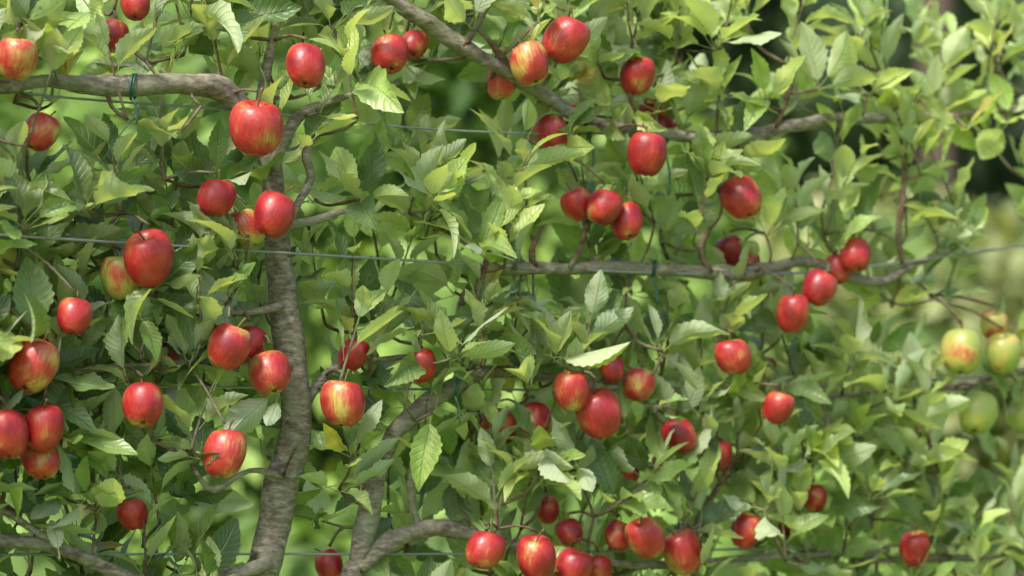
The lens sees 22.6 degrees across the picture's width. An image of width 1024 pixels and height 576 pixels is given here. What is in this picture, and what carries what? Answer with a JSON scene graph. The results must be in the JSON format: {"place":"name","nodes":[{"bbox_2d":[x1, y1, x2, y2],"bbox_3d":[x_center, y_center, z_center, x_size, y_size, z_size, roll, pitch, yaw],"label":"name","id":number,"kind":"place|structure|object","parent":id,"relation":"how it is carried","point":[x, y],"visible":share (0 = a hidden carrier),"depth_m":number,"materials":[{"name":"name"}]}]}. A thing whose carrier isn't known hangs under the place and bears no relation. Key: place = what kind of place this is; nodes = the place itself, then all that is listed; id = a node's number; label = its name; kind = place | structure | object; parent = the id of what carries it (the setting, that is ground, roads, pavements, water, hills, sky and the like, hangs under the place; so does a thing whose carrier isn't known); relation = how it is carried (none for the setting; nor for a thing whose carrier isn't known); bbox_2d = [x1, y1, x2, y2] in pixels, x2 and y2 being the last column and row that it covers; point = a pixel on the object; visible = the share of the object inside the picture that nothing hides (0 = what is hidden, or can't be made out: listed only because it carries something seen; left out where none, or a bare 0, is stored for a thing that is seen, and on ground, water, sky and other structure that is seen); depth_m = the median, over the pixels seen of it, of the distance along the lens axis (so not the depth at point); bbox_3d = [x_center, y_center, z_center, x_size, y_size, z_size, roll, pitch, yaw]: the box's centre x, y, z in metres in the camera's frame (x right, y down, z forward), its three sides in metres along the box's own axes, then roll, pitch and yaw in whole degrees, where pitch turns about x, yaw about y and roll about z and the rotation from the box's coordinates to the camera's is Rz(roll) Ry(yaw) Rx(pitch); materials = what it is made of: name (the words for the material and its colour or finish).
{"place":"outdoors","nodes":[
{"label":"outdoors","id":0,"kind":"place"},
{"bbox_2d":[169,392,177,400],"label":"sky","id":1,"kind":"structure","parent":0,"point":[174,394],"materials":[{"name":"grey"}]},
{"bbox_2d":[65,446,956,575],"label":"ground","id":2,"kind":"structure","parent":0,"point":[137,534],"depth_m":23.27,"materials":[{"name":"green plant"}]},
{"bbox_2d":[62,15,706,514],"bbox_3d":[-2.920,-2.771,32.223,14.552,11.491,8.184,0,-3,-9],"label":"tree","id":3,"kind":"object","parent":2,"relation":"on","point":[460,125],"visible":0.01,"depth_m":29.96,"materials":[{"name":"green plant"}]},
{"bbox_2d":[0,0,937,575],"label":"apple tree","id":4,"kind":"object","parent":2,"relation":"on","point":[460,96],"visible":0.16,"depth_m":9.49,"materials":[{"name":"green plant"}]},
{"bbox_2d":[0,0,1023,575],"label":"apple tree","id":5,"kind":"object","parent":2,"relation":"on","point":[102,434],"visible":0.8,"depth_m":3.93,"materials":[{"name":"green plant"}]},
{"bbox_2d":[0,403,28,458],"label":"apple","id":6,"kind":"object","parent":5,"relation":"attached to","point":[14,434],"visible":1,"depth_m":3.68,"materials":[{"name":"red food"}]},
{"bbox_2d":[0,27,37,80],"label":"apple","id":7,"kind":"object","parent":5,"relation":"attached to","point":[18,58],"visible":1,"depth_m":3.69,"materials":[{"name":"red food"}]},
{"bbox_2d":[7,330,59,392],"bbox_3d":[-0.696,0.106,3.737,0.073,0.094,0.071,10,-21,18],"label":"apple","id":8,"kind":"object","parent":5,"relation":"attached to","point":[33,366],"visible":0.98,"depth_m":3.71,"materials":[{"name":"red food"}]},
{"bbox_2d":[20,445,59,478],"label":"apple","id":9,"kind":"object","parent":5,"relation":"attached to","point":[40,464],"visible":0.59,"depth_m":3.75,"materials":[{"name":"red food"}]},
{"bbox_2d":[24,111,59,150],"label":"apple","id":10,"kind":"object","parent":5,"relation":"attached to","point":[45,133],"visible":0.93,"depth_m":3.78,"materials":[{"name":"red food"}]},
{"bbox_2d":[25,398,63,451],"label":"apple","id":11,"kind":"object","parent":5,"relation":"attached to","point":[45,422],"visible":0.98,"depth_m":3.71,"materials":[{"name":"red food"}]},
{"bbox_2d":[39,314,57,342],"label":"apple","id":12,"kind":"object","parent":5,"relation":"attached to","point":[42,335],"visible":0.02,"depth_m":3.88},
{"bbox_2d":[56,290,91,334],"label":"apple","id":13,"kind":"object","parent":5,"relation":"attached to","point":[74,316],"visible":1,"depth_m":3.74,"materials":[{"name":"red food"}]},
{"bbox_2d":[99,117,134,164],"bbox_3d":[-0.592,-0.221,3.843,0.057,0.076,0.002,2,-3,-30],"label":"tie string","id":14,"kind":"object","parent":5,"relation":"attached to","point":[117,138],"visible":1,"depth_m":3.84,"materials":[{"name":"green plastic"}]},
{"bbox_2d":[106,18,128,52],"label":"apple","id":15,"kind":"object","parent":5,"relation":"attached to","point":[118,29],"visible":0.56,"depth_m":3.93,"materials":[{"name":"red food"}]},
{"bbox_2d":[100,247,139,299],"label":"apple","id":16,"kind":"object","parent":5,"relation":"attached to","point":[117,282],"visible":0.78,"depth_m":3.87,"materials":[{"name":"green food"}]},
{"bbox_2d":[116,493,147,529],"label":"apple","id":17,"kind":"object","parent":5,"relation":"attached to","point":[132,514],"visible":0.93,"depth_m":3.89,"materials":[{"name":"red food"}]},
{"bbox_2d":[129,73,138,123],"bbox_3d":[-0.573,-0.286,3.877,0.014,0.081,0.056,0,-3,-10],"label":"plant tie","id":18,"kind":"object","parent":5,"relation":"attached to","point":[132,98],"visible":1,"depth_m":3.87,"materials":[{"name":"green plastic"}]},
{"bbox_2d":[120,0,149,20],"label":"apple","id":19,"kind":"object","parent":5,"relation":"attached to","point":[135,10],"visible":1,"depth_m":3.88,"materials":[{"name":"red food"}]},
{"bbox_2d":[122,376,163,427],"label":"apple","id":20,"kind":"object","parent":5,"relation":"hanging from","point":[142,404],"visible":1,"depth_m":3.79,"materials":[{"name":"red food"}]},
{"bbox_2d":[123,228,172,287],"bbox_3d":[-0.543,-0.045,3.827,0.075,0.088,0.074,2,-3,-31],"label":"apple","id":21,"kind":"object","parent":5,"relation":"attached to","point":[148,257],"visible":1,"depth_m":3.80,"materials":[{"name":"red food"}]},
{"bbox_2d":[158,342,182,372],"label":"apple","id":22,"kind":"object","parent":5,"relation":"attached to","point":[171,355],"visible":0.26,"depth_m":3.98,"materials":[{"name":"red food"}]},
{"bbox_2d":[197,169,235,216],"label":"apple","id":23,"kind":"object","parent":5,"relation":"attached to","point":[216,197],"visible":1,"depth_m":3.91,"materials":[{"name":"red food"}]},
{"bbox_2d":[203,419,246,477],"bbox_3d":[-0.433,0.243,3.871,0.067,0.089,0.064,-1,-14,28],"label":"apple","id":24,"kind":"object","parent":5,"relation":"attached to","point":[229,446],"visible":1,"depth_m":3.85,"materials":[{"name":"red food"}]},
{"bbox_2d":[207,317,251,370],"bbox_3d":[-0.428,0.082,3.899,0.066,0.087,0.066,19,-7,23],"label":"apple","id":25,"kind":"object","parent":5,"relation":"attached to","point":[229,347],"visible":1,"depth_m":3.87,"materials":[{"name":"red food"}]},
{"bbox_2d":[230,205,264,246],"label":"apple","id":26,"kind":"object","parent":5,"relation":"attached to","point":[244,220],"visible":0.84,"depth_m":3.96,"materials":[{"name":"red food"}]},
{"bbox_2d":[242,319,266,360],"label":"apple","id":27,"kind":"object","parent":5,"relation":"attached to","point":[257,335],"visible":0.58,"depth_m":3.96,"materials":[{"name":"red food"}]},
{"bbox_2d":[229,87,283,155],"bbox_3d":[-0.390,-0.256,3.915,0.083,0.105,0.082,-1,14,-27],"label":"apple","id":28,"kind":"object","parent":5,"relation":"attached to","point":[256,127],"visible":1,"depth_m":3.89,"materials":[{"name":"red food"}]},
{"bbox_2d":[248,342,290,395],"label":"apple","id":29,"kind":"object","parent":5,"relation":"attached to","point":[269,372],"visible":1,"depth_m":3.93,"materials":[{"name":"red food"}]},
{"bbox_2d":[253,186,294,238],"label":"apple","id":30,"kind":"object","parent":5,"relation":"attached to","point":[274,214],"visible":1,"depth_m":3.90,"materials":[{"name":"red food"}]},
{"bbox_2d":[286,42,325,88],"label":"apple","id":31,"kind":"object","parent":5,"relation":"attached to","point":[305,64],"visible":1,"depth_m":3.92,"materials":[{"name":"red food"}]},
{"bbox_2d":[337,338,369,370],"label":"apple","id":32,"kind":"object","parent":5,"relation":"attached to","point":[358,357],"visible":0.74,"depth_m":4.08,"materials":[{"name":"red food"}]},
{"bbox_2d":[402,27,427,59],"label":"apple","id":33,"kind":"object","parent":5,"relation":"attached to","point":[417,41],"visible":0.91,"depth_m":4.21,"materials":[{"name":"red food"}]},
{"bbox_2d":[533,114,566,147],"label":"apple","id":34,"kind":"object","parent":5,"relation":"attached to","point":[545,126],"visible":0.61,"depth_m":4.30,"materials":[{"name":"red food"}]},
{"bbox_2d":[587,121,593,166],"bbox_3d":[0.133,-0.245,4.327,0.012,0.084,0.051,0,-3,0],"label":"plant tie","id":35,"kind":"object","parent":5,"relation":"attached to","point":[589,135],"visible":0.78,"depth_m":4.30,"materials":[{"name":"green plastic"}]},
{"bbox_2d":[263,0,953,575],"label":"apple tree","id":36,"kind":"object","parent":2,"relation":"on","point":[775,482],"visible":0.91,"depth_m":4.37,"materials":[{"name":"green plant"}]},
{"bbox_2d":[314,548,342,575],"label":"apple","id":37,"kind":"object","parent":36,"relation":"attached to","point":[328,565],"visible":0.84,"depth_m":4.13,"materials":[{"name":"red food"}]},
{"bbox_2d":[320,369,364,426],"bbox_3d":[-0.265,0.172,4.020,0.070,0.091,0.071,6,-5,-32],"label":"apple","id":38,"kind":"object","parent":36,"relation":"attached to","point":[342,403],"visible":1,"depth_m":3.99,"materials":[{"name":"red food"}]},
{"bbox_2d":[371,29,408,74],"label":"apple","id":39,"kind":"object","parent":36,"relation":"attached to","point":[390,52],"visible":0.94,"depth_m":4.09,"materials":[{"name":"red food"}]},
{"bbox_2d":[411,342,435,383],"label":"apple","id":40,"kind":"object","parent":36,"relation":"attached to","point":[426,358],"visible":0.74,"depth_m":4.13,"materials":[{"name":"red food"}]},
{"bbox_2d":[453,377,460,424],"bbox_3d":[-0.091,0.184,4.184,0.012,0.079,0.052,0,-3,-3],"label":"plant tie","id":41,"kind":"object","parent":36,"relation":"attached to","point":[456,389],"visible":0.97,"depth_m":4.18,"materials":[{"name":"green plastic"}]},
{"bbox_2d":[465,522,505,569],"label":"apple","id":42,"kind":"object","parent":36,"relation":"attached to","point":[485,550],"visible":1,"depth_m":4.13,"materials":[{"name":"red food"}]},
{"bbox_2d":[478,403,516,444],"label":"apple","id":43,"kind":"object","parent":36,"relation":"attached to","point":[509,422],"visible":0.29,"depth_m":4.30,"materials":[{"name":"red food"}]},
{"bbox_2d":[486,70,515,99],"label":"apple","id":44,"kind":"object","parent":36,"relation":"attached to","point":[499,87],"visible":0.58,"depth_m":4.26,"materials":[{"name":"red food"}]},
{"bbox_2d":[510,37,548,86],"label":"apple","id":45,"kind":"object","parent":36,"relation":"attached to","point":[529,64],"visible":1,"depth_m":4.16,"materials":[{"name":"red food"}]},
{"bbox_2d":[520,402,550,436],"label":"apple","id":46,"kind":"object","parent":36,"relation":"attached to","point":[540,411],"visible":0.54,"depth_m":4.29,"materials":[{"name":"red food"}]},
{"bbox_2d":[516,529,555,575],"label":"apple","id":47,"kind":"object","parent":36,"relation":"attached to","point":[536,554],"visible":1,"depth_m":4.17,"materials":[{"name":"red food"}]},
{"bbox_2d":[533,490,559,523],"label":"apple","id":48,"kind":"object","parent":36,"relation":"attached to","point":[549,511],"visible":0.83,"depth_m":4.35,"materials":[{"name":"red food"}]},
{"bbox_2d":[541,5,590,63],"bbox_3d":[0.091,-0.415,4.218,0.074,0.096,0.070,28,1,43],"label":"apple","id":49,"kind":"object","parent":36,"relation":"attached to","point":[565,39],"visible":0.98,"depth_m":4.19,"materials":[{"name":"red food"}]},
{"bbox_2d":[554,512,582,545],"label":"apple","id":50,"kind":"object","parent":36,"relation":"attached to","point":[568,531],"visible":0.88,"depth_m":4.32,"materials":[{"name":"red food"}]},
{"bbox_2d":[554,363,589,410],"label":"apple","id":51,"kind":"object","parent":36,"relation":"attached to","point":[571,390],"visible":1,"depth_m":4.21,"materials":[{"name":"red food"}]},
{"bbox_2d":[553,541,593,575],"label":"apple","id":52,"kind":"object","parent":36,"relation":"attached to","point":[573,562],"visible":0.98,"depth_m":4.24,"materials":[{"name":"red food"}]},
{"bbox_2d":[560,182,590,221],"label":"apple","id":53,"kind":"object","parent":36,"relation":"attached to","point":[573,204],"visible":0.99,"depth_m":4.30,"materials":[{"name":"red food"}]},
{"bbox_2d":[575,378,621,438],"bbox_3d":[0.141,0.201,4.260,0.077,0.099,0.073,-17,8,25],"label":"apple","id":54,"kind":"object","parent":36,"relation":"attached to","point":[599,415],"visible":0.94,"depth_m":4.23,"materials":[{"name":"red food"}]},
{"bbox_2d":[590,549,611,575],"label":"apple","id":55,"kind":"object","parent":36,"relation":"attached to","point":[602,565],"visible":0.81,"depth_m":4.33,"materials":[{"name":"red food"}]},
{"bbox_2d":[586,181,622,225],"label":"apple","id":56,"kind":"object","parent":36,"relation":"attached to","point":[604,207],"visible":1,"depth_m":4.27,"materials":[{"name":"red food"}]},
{"bbox_2d":[598,355,623,383],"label":"apple","id":57,"kind":"object","parent":36,"relation":"attached to","point":[611,372],"visible":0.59,"depth_m":4.35,"materials":[{"name":"red food"}]},
{"bbox_2d":[605,514,628,551],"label":"apple","id":58,"kind":"object","parent":36,"relation":"attached to","point":[615,539],"visible":0.89,"depth_m":4.35,"materials":[{"name":"red food"}]},
{"bbox_2d":[610,202,642,239],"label":"apple","id":59,"kind":"object","parent":36,"relation":"attached to","point":[627,224],"visible":0.84,"depth_m":4.30,"materials":[{"name":"red food"}]},
{"bbox_2d":[621,468,639,481],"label":"apple","id":60,"kind":"object","parent":36,"relation":"attached to","point":[634,476],"visible":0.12,"depth_m":4.44,"materials":[{"name":"red food"}]},
{"bbox_2d":[620,56,655,94],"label":"apple","id":61,"kind":"object","parent":36,"relation":"attached to","point":[637,75],"visible":1,"depth_m":4.36,"materials":[{"name":"red food"}]},
{"bbox_2d":[622,360,655,401],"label":"apple","id":62,"kind":"object","parent":36,"relation":"attached to","point":[639,385],"visible":1,"depth_m":4.38,"materials":[{"name":"red food"}]},
{"bbox_2d":[624,515,665,558],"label":"apple","id":63,"kind":"object","parent":36,"relation":"attached to","point":[645,537],"visible":0.96,"depth_m":4.30,"materials":[{"name":"red food"}]},
{"bbox_2d":[627,123,666,176],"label":"apple","id":64,"kind":"object","parent":36,"relation":"attached to","point":[646,153],"visible":1,"depth_m":4.28,"materials":[{"name":"red food"}]},
{"bbox_2d":[638,98,664,120],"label":"apple","id":65,"kind":"object","parent":36,"relation":"attached to","point":[643,108],"visible":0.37,"depth_m":4.47,"materials":[{"name":"red food"}]},
{"bbox_2d":[651,259,657,305],"bbox_3d":[0.245,-0.009,4.398,0.011,0.082,0.050,0,-3,0],"label":"plant tie","id":66,"kind":"object","parent":36,"relation":"attached to","point":[654,262],"visible":1,"depth_m":4.39,"materials":[{"name":"green plastic"}]},
{"bbox_2d":[651,456,675,475],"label":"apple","id":67,"kind":"object","parent":36,"relation":"attached to","point":[654,458],"visible":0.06,"depth_m":4.49,"materials":[{"name":"red food"}]},
{"bbox_2d":[658,114,674,143],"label":"apple","id":68,"kind":"object","parent":36,"relation":"attached to","point":[665,121],"visible":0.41,"depth_m":4.47,"materials":[{"name":"red food"}]},
{"bbox_2d":[666,156,670,195],"bbox_3d":[0.267,-0.199,4.389,0.012,0.082,0.004,0,-3,0],"label":"plant tie","id":69,"kind":"object","parent":36,"relation":"attached to","point":[669,175],"visible":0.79,"depth_m":4.39,"materials":[{"name":"green plastic"}]},
{"bbox_2d":[660,417,696,453],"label":"apple","id":70,"kind":"object","parent":36,"relation":"attached to","point":[684,431],"visible":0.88,"depth_m":4.40,"materials":[{"name":"red food"}]},
{"bbox_2d":[662,527,701,575],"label":"apple","id":71,"kind":"object","parent":36,"relation":"attached to","point":[682,551],"visible":0.98,"depth_m":4.37,"materials":[{"name":"red food"}]},
{"bbox_2d":[701,431,731,470],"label":"apple","id":72,"kind":"object","parent":36,"relation":"attached to","point":[726,451],"visible":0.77,"depth_m":4.46,"materials":[{"name":"red food"}]},
{"bbox_2d":[715,230,742,265],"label":"apple","id":73,"kind":"object","parent":36,"relation":"attached to","point":[730,247],"visible":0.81,"depth_m":4.56,"materials":[{"name":"red food"}]},
{"bbox_2d":[714,329,750,374],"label":"apple","id":74,"kind":"object","parent":36,"relation":"attached to","point":[733,357],"visible":0.99,"depth_m":4.40,"materials":[{"name":"red food"}]},
{"bbox_2d":[719,175,761,218],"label":"apple","id":75,"kind":"object","parent":36,"relation":"attached to","point":[740,198],"visible":0.98,"depth_m":4.41,"materials":[{"name":"red food"}]},
{"bbox_2d":[731,510,761,549],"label":"apple","id":76,"kind":"object","parent":36,"relation":"attached to","point":[743,525],"visible":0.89,"depth_m":4.48,"materials":[{"name":"red food"}]},
{"bbox_2d":[733,239,759,265],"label":"apple","id":77,"kind":"object","parent":36,"relation":"attached to","point":[751,259],"visible":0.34,"depth_m":4.57,"materials":[{"name":"red food"}]},
{"bbox_2d":[756,354,776,373],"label":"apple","id":78,"kind":"object","parent":36,"relation":"attached to","point":[771,359],"visible":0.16,"depth_m":4.61,"materials":[{"name":"red food"}]},
{"bbox_2d":[761,383,794,424],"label":"apple","id":79,"kind":"object","parent":36,"relation":"attached to","point":[777,407],"visible":1,"depth_m":4.43,"materials":[{"name":"red food"}]},
{"bbox_2d":[775,510,794,536],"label":"apple","id":80,"kind":"object","parent":36,"relation":"attached to","point":[787,529],"visible":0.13,"depth_m":4.63,"materials":[{"name":"red food"}]},
{"bbox_2d":[776,288,809,332],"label":"apple","id":81,"kind":"object","parent":36,"relation":"attached to","point":[792,312],"visible":1,"depth_m":4.47,"materials":[{"name":"red food"}]},
{"bbox_2d":[803,478,826,511],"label":"apple","id":82,"kind":"object","parent":36,"relation":"attached to","point":[816,500],"visible":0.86,"depth_m":4.58,"materials":[{"name":"red food"}]},
{"bbox_2d":[802,264,837,305],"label":"apple","id":83,"kind":"object","parent":36,"relation":"attached to","point":[819,287],"visible":0.99,"depth_m":4.49,"materials":[{"name":"red food"}]},
{"bbox_2d":[826,254,849,284],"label":"apple","id":84,"kind":"object","parent":36,"relation":"attached to","point":[839,272],"visible":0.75,"depth_m":4.61,"materials":[{"name":"red food"}]},
{"bbox_2d":[840,234,870,272],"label":"apple","id":85,"kind":"object","parent":36,"relation":"attached to","point":[855,255],"visible":1,"depth_m":4.58,"materials":[{"name":"red food"}]},
{"bbox_2d":[549,176,1023,562],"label":"apple tree","id":86,"kind":"object","parent":2,"relation":"on","point":[1000,275],"visible":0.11,"depth_m":16.48,"materials":[{"name":"green plant"}]},
{"bbox_2d":[619,0,1023,538],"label":"tree","id":87,"kind":"object","parent":2,"relation":"on","point":[990,177],"visible":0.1,"depth_m":28.77,"materials":[{"name":"green plant"}]},
{"bbox_2d":[852,0,1023,575],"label":"apple tree","id":88,"kind":"object","parent":2,"relation":"on","point":[987,89],"visible":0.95,"depth_m":4.77,"materials":[{"name":"green plant"}]},
{"bbox_2d":[880,360,915,379],"bbox_3d":[0.713,0.155,4.696,0.098,0.049,0.010,2,-3,-35],"label":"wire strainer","id":89,"kind":"object","parent":88,"relation":"attached to","point":[895,369],"visible":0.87,"depth_m":4.69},
{"bbox_2d":[899,525,930,566],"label":"apple","id":90,"kind":"object","parent":88,"relation":"attached to","point":[914,545],"visible":0.98,"depth_m":4.68,"materials":[{"name":"red food"}]},
{"bbox_2d":[940,319,982,374],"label":"apple","id":91,"kind":"object","parent":88,"relation":"attached to","point":[962,348],"visible":0.99,"depth_m":4.68,"materials":[{"name":"green food"}]},
{"bbox_2d":[958,382,997,434],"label":"apple","id":92,"kind":"object","parent":88,"relation":"attached to","point":[978,414],"visible":0.95,"depth_m":4.75,"materials":[{"name":"green food"}]},
{"bbox_2d":[980,305,1008,338],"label":"apple","id":93,"kind":"object","parent":88,"relation":"attached to","point":[989,329],"visible":0.88,"depth_m":4.79,"materials":[{"name":"green food"}]},
{"bbox_2d":[985,326,1021,373],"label":"apple","id":94,"kind":"object","parent":88,"relation":"attached to","point":[1003,353],"visible":1,"depth_m":4.75,"materials":[{"name":"green food"}]},
{"bbox_2d":[1006,398,1023,432],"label":"apple","id":95,"kind":"object","parent":88,"relation":"attached to","point":[1015,420],"visible":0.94,"depth_m":4.84,"materials":[{"name":"green food"}]},
{"bbox_2d":[928,554,1000,575],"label":"shrub","id":96,"kind":"object","parent":2,"relation":"on","point":[962,573],"visible":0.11,"depth_m":10.86,"materials":[{"name":"green plant"}]},
{"bbox_2d":[179,464,1014,575],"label":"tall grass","id":97,"kind":"structure","parent":0,"point":[951,550],"depth_m":15.12,"materials":[{"name":"green plant"}]},
{"bbox_3d":[-1.195,0.511,3.508,0.092,2.100,0.093,0,-3,0],"label":"trellis post","id":98,"kind":"object","parent":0,"visible":0},
{"bbox_2d":[13,92,760,134],"bbox_3d":[0.287,-0.355,4.456,3.500,0.218,0.008,2,-3,-32],"label":"trellis wire","id":99,"kind":"object","parent":98,"relation":"attached to","point":[286,115],"visible":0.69,"depth_m":4.04,"materials":[{"name":"grey metal"}]},
{"bbox_2d":[12,375,985,390],"bbox_3d":[0.287,0.144,4.485,3.520,0.076,0.004,2,-3,-32],"label":"trellis wire","id":100,"kind":"object","parent":98,"relation":"attached to","point":[252,387],"visible":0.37,"depth_m":4.20,"materials":[{"name":"grey metal"}]},
{"bbox_2d":[0,234,1023,275],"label":"trellis wire","id":101,"kind":"object","parent":98,"relation":"attached to","point":[410,260],"visible":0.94,"depth_m":4.15,"materials":[{"name":"grey metal"}]},
{"bbox_2d":[0,543,1023,555],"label":"trellis wire","id":102,"kind":"object","parent":98,"relation":"attached to","point":[461,553],"visible":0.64,"depth_m":4.17,"materials":[{"name":"grey metal"}]}
]}

